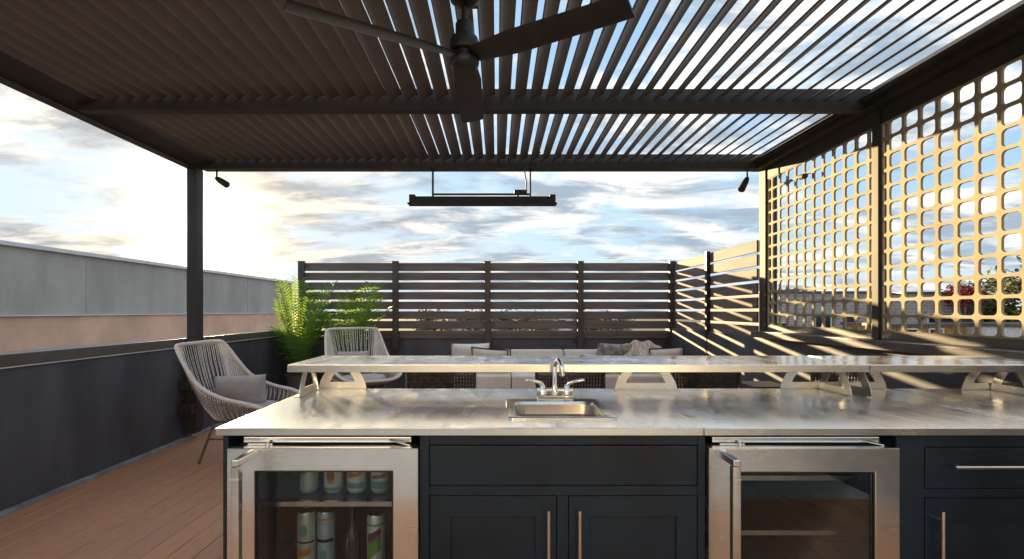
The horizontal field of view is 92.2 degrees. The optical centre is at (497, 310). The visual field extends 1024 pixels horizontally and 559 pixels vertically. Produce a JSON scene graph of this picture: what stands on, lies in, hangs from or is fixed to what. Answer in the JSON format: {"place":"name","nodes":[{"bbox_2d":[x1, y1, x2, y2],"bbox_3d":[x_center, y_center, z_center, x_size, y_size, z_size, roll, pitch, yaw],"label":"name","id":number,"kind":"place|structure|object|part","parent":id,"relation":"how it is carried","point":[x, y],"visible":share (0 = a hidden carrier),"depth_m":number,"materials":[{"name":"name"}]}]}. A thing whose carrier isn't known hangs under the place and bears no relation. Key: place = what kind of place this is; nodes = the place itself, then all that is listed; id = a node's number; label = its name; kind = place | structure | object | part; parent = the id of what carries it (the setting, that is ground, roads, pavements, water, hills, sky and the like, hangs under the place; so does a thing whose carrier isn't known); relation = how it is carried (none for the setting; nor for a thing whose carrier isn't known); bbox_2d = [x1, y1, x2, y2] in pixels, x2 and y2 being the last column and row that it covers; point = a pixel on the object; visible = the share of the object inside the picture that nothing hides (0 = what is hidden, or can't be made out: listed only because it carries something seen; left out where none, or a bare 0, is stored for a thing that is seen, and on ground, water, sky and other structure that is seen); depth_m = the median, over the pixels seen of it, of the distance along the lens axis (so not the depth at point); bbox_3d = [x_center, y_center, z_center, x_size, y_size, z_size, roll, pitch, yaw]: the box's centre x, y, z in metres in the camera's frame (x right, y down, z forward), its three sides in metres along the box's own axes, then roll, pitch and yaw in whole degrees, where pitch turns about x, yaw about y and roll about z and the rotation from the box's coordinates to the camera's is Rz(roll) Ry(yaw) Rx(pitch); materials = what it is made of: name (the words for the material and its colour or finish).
{"place":"outdoors","nodes":[
{"label":"outdoors","id":0,"kind":"place"},
{"bbox_2d":[0,240,293,351],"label":"neighbour building","id":1,"kind":"structure","parent":0,"point":[51,297],"depth_m":10.10,"materials":[{"name":"grey paint"}]},
{"bbox_2d":[449,319,499,330],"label":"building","id":2,"kind":"structure","parent":0,"point":[471,329],"depth_m":120.00,"materials":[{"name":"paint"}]},
{"bbox_2d":[0,0,1021,311],"label":"sky","id":3,"kind":"structure","parent":0,"point":[67,182],"materials":[{"name":"blue"}]},
{"bbox_2d":[530,319,631,330],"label":"building","id":4,"kind":"structure","parent":0,"point":[572,320],"depth_m":110.00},
{"bbox_2d":[292,312,1020,330],"bbox_3d":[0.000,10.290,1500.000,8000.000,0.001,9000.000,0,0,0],"label":"ground","id":5,"kind":"structure","parent":0,"point":[684,320],"depth_m":526.06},
{"bbox_2d":[407,309,456,330],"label":"yellow tree","id":6,"kind":"object","parent":5,"relation":"on","point":[433,320],"visible":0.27,"depth_m":69.35,"materials":[{"name":"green plant"}]},
{"bbox_2d":[457,309,492,330],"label":"yellow tree","id":7,"kind":"object","parent":5,"relation":"on","point":[473,320],"visible":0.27,"depth_m":74.76,"materials":[{"name":"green plant"}]},
{"bbox_2d":[493,309,534,330],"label":"yellow tree","id":8,"kind":"object","parent":5,"relation":"on","point":[512,320],"visible":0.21,"depth_m":71.64,"materials":[{"name":"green plant"}]},
{"bbox_2d":[519,309,559,330],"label":"yellow tree","id":9,"kind":"object","parent":5,"relation":"on","point":[542,329],"visible":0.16,"depth_m":79.12,"materials":[{"name":"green plant"}]},
{"bbox_2d":[568,309,606,330],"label":"yellow tree","id":10,"kind":"object","parent":5,"relation":"on","point":[589,329],"visible":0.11,"depth_m":72.90,"materials":[{"name":"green plant"}]},
{"bbox_2d":[599,310,634,330],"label":"yellow tree","id":11,"kind":"object","parent":5,"relation":"on","point":[617,329],"visible":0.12,"depth_m":77.62,"materials":[{"name":"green plant"}]},
{"bbox_2d":[941,281,988,321],"bbox_3d":[34.482,3.990,36.590,2.578,12.623,2.885,0,0,-11],"label":"red maple","id":12,"kind":"object","parent":5,"relation":"on","point":[966,291],"visible":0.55,"depth_m":36.19,"materials":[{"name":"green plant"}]},
{"bbox_2d":[945,255,1021,321],"bbox_3d":[39.248,3.115,37.236,7.363,14.370,8.430,0,0,0],"label":"green tree","id":13,"kind":"object","parent":5,"relation":"on","point":[1014,287],"visible":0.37,"depth_m":36.37,"materials":[{"name":"green plant"}]},
{"bbox_2d":[984,288,1005,321],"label":"green tree","id":14,"kind":"object","parent":5,"relation":"on","point":[986,314],"visible":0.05,"depth_m":40.35,"materials":[{"name":"green plant"}]},
{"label":"roof terrace base","id":15,"kind":"structure","parent":5,"relation":"on","visible":0},
{"bbox_2d":[0,329,290,510],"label":"parapet wall","id":16,"kind":"structure","parent":15,"relation":"on","point":[69,414],"depth_m":3.84,"materials":[{"name":"paint"}]},
{"bbox_2d":[290,333,668,388],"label":"parapet wall","id":17,"kind":"structure","parent":15,"relation":"on","point":[425,346],"depth_m":7.50,"materials":[{"name":"paint"}]},
{"bbox_2d":[297,261,675,350],"bbox_3d":[-0.158,-0.075,7.452,5.765,1.350,0.095,0,0,0],"label":"slat fence","id":18,"kind":"object","parent":17,"relation":"on","point":[580,305],"visible":0.84,"depth_m":7.47,"materials":[{"name":"paint"}]},
{"bbox_2d":[665,328,1023,388],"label":"parapet wall","id":19,"kind":"structure","parent":15,"relation":"on","point":[762,343],"depth_m":3.81,"materials":[{"name":"paint"}]},
{"bbox_2d":[674,240,758,355],"bbox_3d":[2.720,-0.013,6.370,0.240,1.465,2.620,0,0,0],"label":"slat fence","id":20,"kind":"object","parent":19,"relation":"on","point":[707,281],"visible":0.89,"depth_m":5.91,"materials":[{"name":"paint"}]},
{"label":"deck joists","id":21,"kind":"structure","parent":15,"relation":"on","visible":0},
{"bbox_2d":[0,422,229,558],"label":"deck","id":22,"kind":"structure","parent":21,"relation":"on","point":[167,503],"depth_m":3.11,"materials":[{"name":"brown wood"}]},
{"bbox_2d":[174,340,298,463],"bbox_3d":[-2.256,0.781,4.401,0.879,1.025,0.803,0,0,4],"label":"lounge chair","id":23,"kind":"object","parent":22,"relation":"on","point":[224,413],"visible":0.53,"depth_m":4.29,"materials":[{"name":"wicker"}]},
{"bbox_2d":[213,374,266,406],"bbox_3d":[-2.300,0.715,4.420,0.420,0.300,0.154,0,16,-20],"label":"throw pillow","id":24,"kind":"object","parent":23,"relation":"on","point":[249,388],"visible":0.81,"depth_m":4.36,"materials":[{"name":"grey fabric"}]},
{"bbox_2d":[268,276,336,395],"bbox_3d":[-2.758,0.384,6.991,0.855,1.812,0.972,0,0,34],"label":"potted palm","id":25,"kind":"object","parent":22,"relation":"on","point":[295,339],"visible":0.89,"depth_m":6.83,"materials":[{"name":"plant"}]},
{"bbox_2d":[316,281,393,374],"bbox_3d":[-1.990,0.446,6.886,1.372,1.689,0.981,0,0,45],"label":"potted palm","id":26,"kind":"object","parent":22,"relation":"on","point":[360,319],"visible":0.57,"depth_m":6.75,"materials":[{"name":"plant"}]},
{"bbox_2d":[324,327,401,388],"bbox_3d":[-1.712,0.755,6.239,0.851,1.076,0.932,0,0,-32],"label":"lounge chair","id":27,"kind":"object","parent":22,"relation":"on","point":[374,379],"visible":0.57,"depth_m":6.45,"materials":[{"name":"wicker"}]},
{"bbox_2d":[336,351,369,373],"bbox_3d":[-1.880,0.670,6.420,0.420,0.300,0.131,0,-14,-20],"label":"throw pillow","id":28,"kind":"object","parent":27,"relation":"on","point":[356,353],"visible":0.27,"depth_m":6.40,"materials":[{"name":"grey fabric"}]},
{"bbox_2d":[406,372,475,388],"bbox_3d":[-0.335,0.794,2.733,0.448,0.994,0.455,0,0,0],"label":"coffee table","id":29,"kind":"object","parent":22,"relation":"on","point":[424,380],"visible":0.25,"depth_m":2.94,"materials":[{"name":"metal"}]},
{"bbox_2d":[0,0,1023,433],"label":"pergola","id":30,"kind":"object","parent":22,"relation":"on","point":[196,88],"visible":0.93,"depth_m":3.39,"materials":[{"name":"brown metal"}]},
{"bbox_2d":[215,170,229,187],"bbox_3d":[-2.774,-1.329,4.957,0.185,0.195,0.068,0,0,23],"label":"spotlight","id":31,"kind":"object","parent":30,"relation":"attached to","point":[223,182],"visible":1,"depth_m":4.93,"materials":[{"name":"brown metal"}]},
{"bbox_2d":[283,0,634,122],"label":"ceiling fan","id":32,"kind":"object","parent":30,"relation":"hanging from","point":[467,51],"visible":1,"depth_m":2.06},
{"bbox_2d":[407,152,556,205],"bbox_3d":[-0.150,-1.329,4.979,1.500,0.511,0.172,0,0,0],"label":"patio heater","id":33,"kind":"object","parent":30,"relation":"hanging from","point":[516,200],"visible":1,"depth_m":4.94,"materials":[{"name":"brown metal"}]},
{"bbox_2d":[738,170,748,191],"bbox_3d":[2.483,-1.308,4.955,0.154,0.237,0.068,0,0,-33],"label":"spotlight","id":34,"kind":"object","parent":30,"relation":"attached to","point":[743,185],"visible":1,"depth_m":4.93,"materials":[{"name":"brown metal"}]},
{"bbox_2d":[767,113,871,337],"bbox_3d":[2.708,-0.613,4.231,0.025,1.623,1.393,0,0,0],"label":"privacy screen","id":35,"kind":"object","parent":30,"relation":"attached to","point":[854,131],"visible":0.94,"depth_m":4.08,"materials":[{"name":"paint"}]},
{"bbox_2d":[798,173,807,179],"bbox_3d":[2.662,-1.166,4.272,0.067,0.069,0.124,0,0,18],"label":"spotlight","id":36,"kind":"object","parent":35,"relation":"attached to","point":[803,176],"visible":1,"depth_m":4.22,"materials":[{"name":"brown metal"}]},
{"bbox_2d":[881,33,1023,349],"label":"privacy screen","id":37,"kind":"object","parent":30,"relation":"attached to","point":[999,59],"visible":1,"depth_m":2.90,"materials":[{"name":"paint"}]},
{"bbox_2d":[442,349,694,388],"bbox_3d":[0.940,0.897,6.870,3.320,0.685,0.860,0,0,0],"label":"sofa","id":38,"kind":"object","parent":22,"relation":"on","point":[512,380],"visible":0.22,"depth_m":6.45,"materials":[{"name":"fabric"}]},
{"bbox_2d":[451,343,489,355],"bbox_3d":[-0.380,0.645,6.840,0.540,0.420,0.184,0,18,-14],"label":"throw pillow","id":39,"kind":"object","parent":38,"relation":"on","point":[461,349],"visible":0.31,"depth_m":6.72,"materials":[{"name":"white fabric"}]},
{"bbox_2d":[471,347,508,372],"bbox_3d":[-0.100,0.690,6.700,0.510,0.432,0.154,4,29,8],"label":"throw pillow","id":40,"kind":"object","parent":38,"relation":"on","point":[476,351],"visible":0.23,"depth_m":6.59,"materials":[{"name":"white fabric"}]},
{"bbox_2d":[597,343,631,355],"bbox_3d":[1.600,0.650,6.860,0.500,0.440,0.202,3,21,-10],"label":"throw pillow","id":41,"kind":"object","parent":38,"relation":"on","point":[604,349],"visible":0.48,"depth_m":6.74,"materials":[{"name":"grey fabric"}]},
{"bbox_2d":[623,340,661,355],"bbox_3d":[2.020,0.644,6.979,0.840,0.466,0.697,0,0,0],"label":"throw blanket","id":42,"kind":"object","parent":38,"relation":"on","point":[638,348],"visible":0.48,"depth_m":6.80,"materials":[{"name":"grey fabric"}]},
{"bbox_2d":[649,346,683,373],"bbox_3d":[2.320,0.690,6.720,0.451,0.431,0.162,-5,22,20],"label":"throw pillow","id":43,"kind":"object","parent":38,"relation":"on","point":[675,351],"visible":0.38,"depth_m":6.62,"materials":[{"name":"white fabric"}]},
{"bbox_2d":[535,372,605,388],"bbox_3d":[0.435,0.794,2.733,0.448,0.994,0.455,0,0,0],"label":"coffee table","id":44,"kind":"object","parent":22,"relation":"on","point":[594,380],"visible":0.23,"depth_m":2.94,"materials":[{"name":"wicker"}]},
{"bbox_2d":[216,389,1023,558],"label":"bar island","id":45,"kind":"structure","parent":22,"relation":"on","point":[497,483],"depth_m":1.59,"materials":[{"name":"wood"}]},
{"bbox_2d":[227,435,419,558],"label":"beverage cooler","id":46,"kind":"object","parent":45,"relation":"in","point":[267,499],"visible":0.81,"depth_m":1.58,"materials":[{"name":"metal"}]},
{"bbox_2d":[297,507,315,558],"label":"drink can","id":47,"kind":"object","parent":46,"relation":"on","point":[306,532],"visible":0.98,"depth_m":1.75,"materials":[{"name":"silver metal"}]},
{"bbox_2d":[300,472,318,492],"bbox_3d":[-0.675,0.565,1.770,0.066,0.165,0.067,0,0,0],"label":"drink can","id":48,"kind":"object","parent":46,"relation":"on","point":[309,482],"visible":0.29,"depth_m":1.74,"materials":[{"name":"silver metal"}]},
{"bbox_2d":[227,445,419,558],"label":"door","id":49,"kind":"structure","parent":46,"relation":"in","point":[245,463],"depth_m":1.57,"materials":[{"name":"metal"}]},
{"bbox_2d":[317,507,334,558],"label":"drink can","id":50,"kind":"object","parent":46,"relation":"on","point":[325,532],"visible":1,"depth_m":1.76,"materials":[{"name":"silver metal"}]},
{"bbox_2d":[324,472,342,492],"bbox_3d":[-0.588,0.565,1.770,0.066,0.165,0.067,0,0,0],"label":"drink can","id":51,"kind":"object","parent":46,"relation":"on","point":[333,482],"visible":0.35,"depth_m":1.74,"materials":[{"name":"silver metal"}]},
{"bbox_2d":[343,507,360,558],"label":"glass bottle","id":52,"kind":"object","parent":46,"relation":"on","point":[357,535],"visible":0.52,"depth_m":1.80,"materials":[{"name":"glass"}]},
{"bbox_2d":[347,472,365,492],"bbox_3d":[-0.505,0.565,1.770,0.066,0.165,0.067,0,0,0],"label":"drink can","id":53,"kind":"object","parent":46,"relation":"on","point":[356,482],"visible":0.34,"depth_m":1.74,"materials":[{"name":"silver metal"}]},
{"bbox_2d":[367,510,384,558],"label":"drink can","id":54,"kind":"object","parent":46,"relation":"on","point":[375,534],"visible":1,"depth_m":1.75,"materials":[{"name":"silver metal"}]},
{"bbox_2d":[371,472,389,492],"bbox_3d":[-0.420,0.565,1.770,0.066,0.165,0.067,0,0,0],"label":"drink can","id":55,"kind":"object","parent":46,"relation":"on","point":[380,482],"visible":0.34,"depth_m":1.74,"materials":[{"name":"silver metal"}]},
{"bbox_2d":[294,372,366,396],"bbox_3d":[-0.747,0.318,2.227,0.254,0.107,0.224,0,0,0],"label":"shelf bracket","id":56,"kind":"object","parent":45,"relation":"on","point":[326,383],"visible":0.81,"depth_m":2.33,"materials":[{"name":"metal"}]},
{"bbox_3d":[-0.013,0.892,1.580,0.406,0.586,0.056,0,0,0],"label":"cabinet door","id":57,"kind":"part","parent":45,"relation":"part of","materials":[{"name":"blue paint"}]},
{"bbox_2d":[526,357,583,398],"bbox_3d":[0.244,0.283,2.079,0.220,0.178,0.134,0,0,30],"label":"faucet","id":58,"kind":"object","parent":45,"relation":"on","point":[554,391],"visible":1,"depth_m":2.07,"materials":[{"name":"silver metal"}]},
{"bbox_2d":[506,399,616,419],"bbox_3d":[0.225,0.446,1.863,0.378,0.163,0.361,0,0,0],"label":"sink","id":59,"kind":"object","parent":45,"relation":"in","point":[595,409],"visible":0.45,"depth_m":2.00,"materials":[{"name":"metal"}]},
{"bbox_3d":[0.438,0.892,1.580,0.412,0.586,0.056,0,0,0],"label":"cabinet door","id":60,"kind":"part","parent":45,"relation":"part of","materials":[{"name":"blue paint"}]},
{"bbox_2d":[614,372,678,390],"bbox_3d":[0.695,0.318,2.296,0.294,0.107,0.026,0,0,0],"label":"shelf bracket","id":61,"kind":"object","parent":45,"relation":"on","point":[621,384],"visible":0.78,"depth_m":2.31,"materials":[{"name":"metal"}]},
{"bbox_2d":[287,356,1023,371],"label":"bar shelf","id":62,"kind":"object","parent":61,"relation":"on","point":[663,364],"visible":1,"depth_m":2.12,"materials":[{"name":"stone"}]},
{"bbox_2d":[705,435,899,558],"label":"beverage cooler","id":63,"kind":"object","parent":45,"relation":"in","point":[802,496],"visible":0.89,"depth_m":1.58,"materials":[{"name":"metal"}]},
{"bbox_2d":[705,445,899,558],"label":"door","id":64,"kind":"structure","parent":63,"relation":"in","point":[866,525],"depth_m":1.57,"materials":[{"name":"metal"}]},
{"bbox_2d":[780,372,889,396],"bbox_3d":[1.593,0.318,2.227,0.503,0.107,0.224,0,0,0],"label":"shelf bracket","id":65,"kind":"object","parent":45,"relation":"on","point":[843,386],"visible":0.84,"depth_m":2.30,"materials":[{"name":"metal"}]},
{"bbox_3d":[1.606,0.895,1.580,0.449,0.580,0.056,0,0,0],"label":"cabinet door","id":66,"kind":"part","parent":45,"relation":"part of","materials":[{"name":"blue paint"}]},
{"bbox_2d":[962,372,1023,396],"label":"shelf bracket","id":67,"kind":"object","parent":45,"relation":"on","point":[997,384],"visible":0.8,"depth_m":2.28,"materials":[{"name":"metal"}]},
{"bbox_2d":[670,372,741,388],"bbox_3d":[1.245,0.794,2.733,0.448,0.994,0.455,0,0,0],"label":"bar stool","id":68,"kind":"object","parent":22,"relation":"on","point":[695,382],"visible":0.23,"depth_m":2.94,"materials":[{"name":"wicker"}]},
{"bbox_2d":[735,381,780,388],"bbox_3d":[2.020,0.924,3.750,0.280,0.738,0.300,0,0,0],"label":"side table","id":69,"kind":"object","parent":22,"relation":"on","point":[762,384],"visible":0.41,"depth_m":3.71,"materials":[{"name":"metal"}]},
{"bbox_2d":[810,372,881,381],"bbox_3d":[2.080,0.794,2.733,0.448,0.994,0.455,0,0,0],"label":"bar stool","id":70,"kind":"object","parent":22,"relation":"on","point":[812,376],"visible":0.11,"depth_m":2.94,"materials":[{"name":"wicker"}]},
{"bbox_2d":[0,396,286,517],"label":"edge strip","id":71,"kind":"object","parent":21,"relation":"on","point":[22,505],"depth_m":3.82,"materials":[{"name":"grey metal"}]},
{"bbox_2d":[701,291,871,327],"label":"brick building","id":72,"kind":"structure","parent":0,"point":[850,306],"depth_m":40.00,"materials":[{"name":"paint"}]},
{"bbox_2d":[816,316,831,327],"bbox_3d":[26.400,1.000,39.945,1.360,1.360,0.090,0,0,0],"label":"window","id":73,"kind":"structure","parent":72,"relation":"in","point":[828,320],"depth_m":39.95,"materials":[{"name":"black glass"}]},
{"bbox_2d":[847,317,853,321],"bbox_3d":[28.700,1.000,39.965,1.000,1.200,0.030,0,0,0],"label":"window","id":74,"kind":"structure","parent":72,"relation":"in","point":[850,319],"depth_m":39.95,"materials":[{"name":"black glass"}]},
{"bbox_2d":[840,322,969,334],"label":"orange timber house","id":75,"kind":"structure","parent":0,"point":[947,328],"depth_m":31.50,"materials":[{"name":"brown wood"}]},
{"bbox_2d":[907,328,917,331],"bbox_3d":[26.400,1.500,31.445,0.960,0.760,0.090,0,0,0],"label":"window","id":76,"kind":"structure","parent":75,"relation":"in","point":[908,329],"depth_m":31.40,"materials":[{"name":"white glass"}]},
{"bbox_2d":[928,328,943,332],"bbox_3d":[28.000,1.500,31.445,0.960,0.760,0.090,0,0,0],"label":"window","id":77,"kind":"structure","parent":75,"relation":"in","point":[930,330],"depth_m":31.40,"materials":[{"name":"white glass"}]},
{"bbox_2d":[892,292,985,322],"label":"brick building","id":78,"kind":"structure","parent":0,"point":[928,307],"depth_m":38.00,"materials":[{"name":"paint"}]},
{"bbox_2d":[927,313,953,322],"bbox_3d":[34.400,0.825,37.945,2.560,1.310,0.090,0,0,0],"label":"window","id":79,"kind":"structure","parent":78,"relation":"in","point":[929,320],"depth_m":37.95,"materials":[{"name":"black glass"}]},
{"bbox_2d":[941,322,1021,336],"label":"white house","id":80,"kind":"structure","parent":0,"point":[1012,329],"depth_m":30.30,"materials":[{"name":"paint"}]}
]}

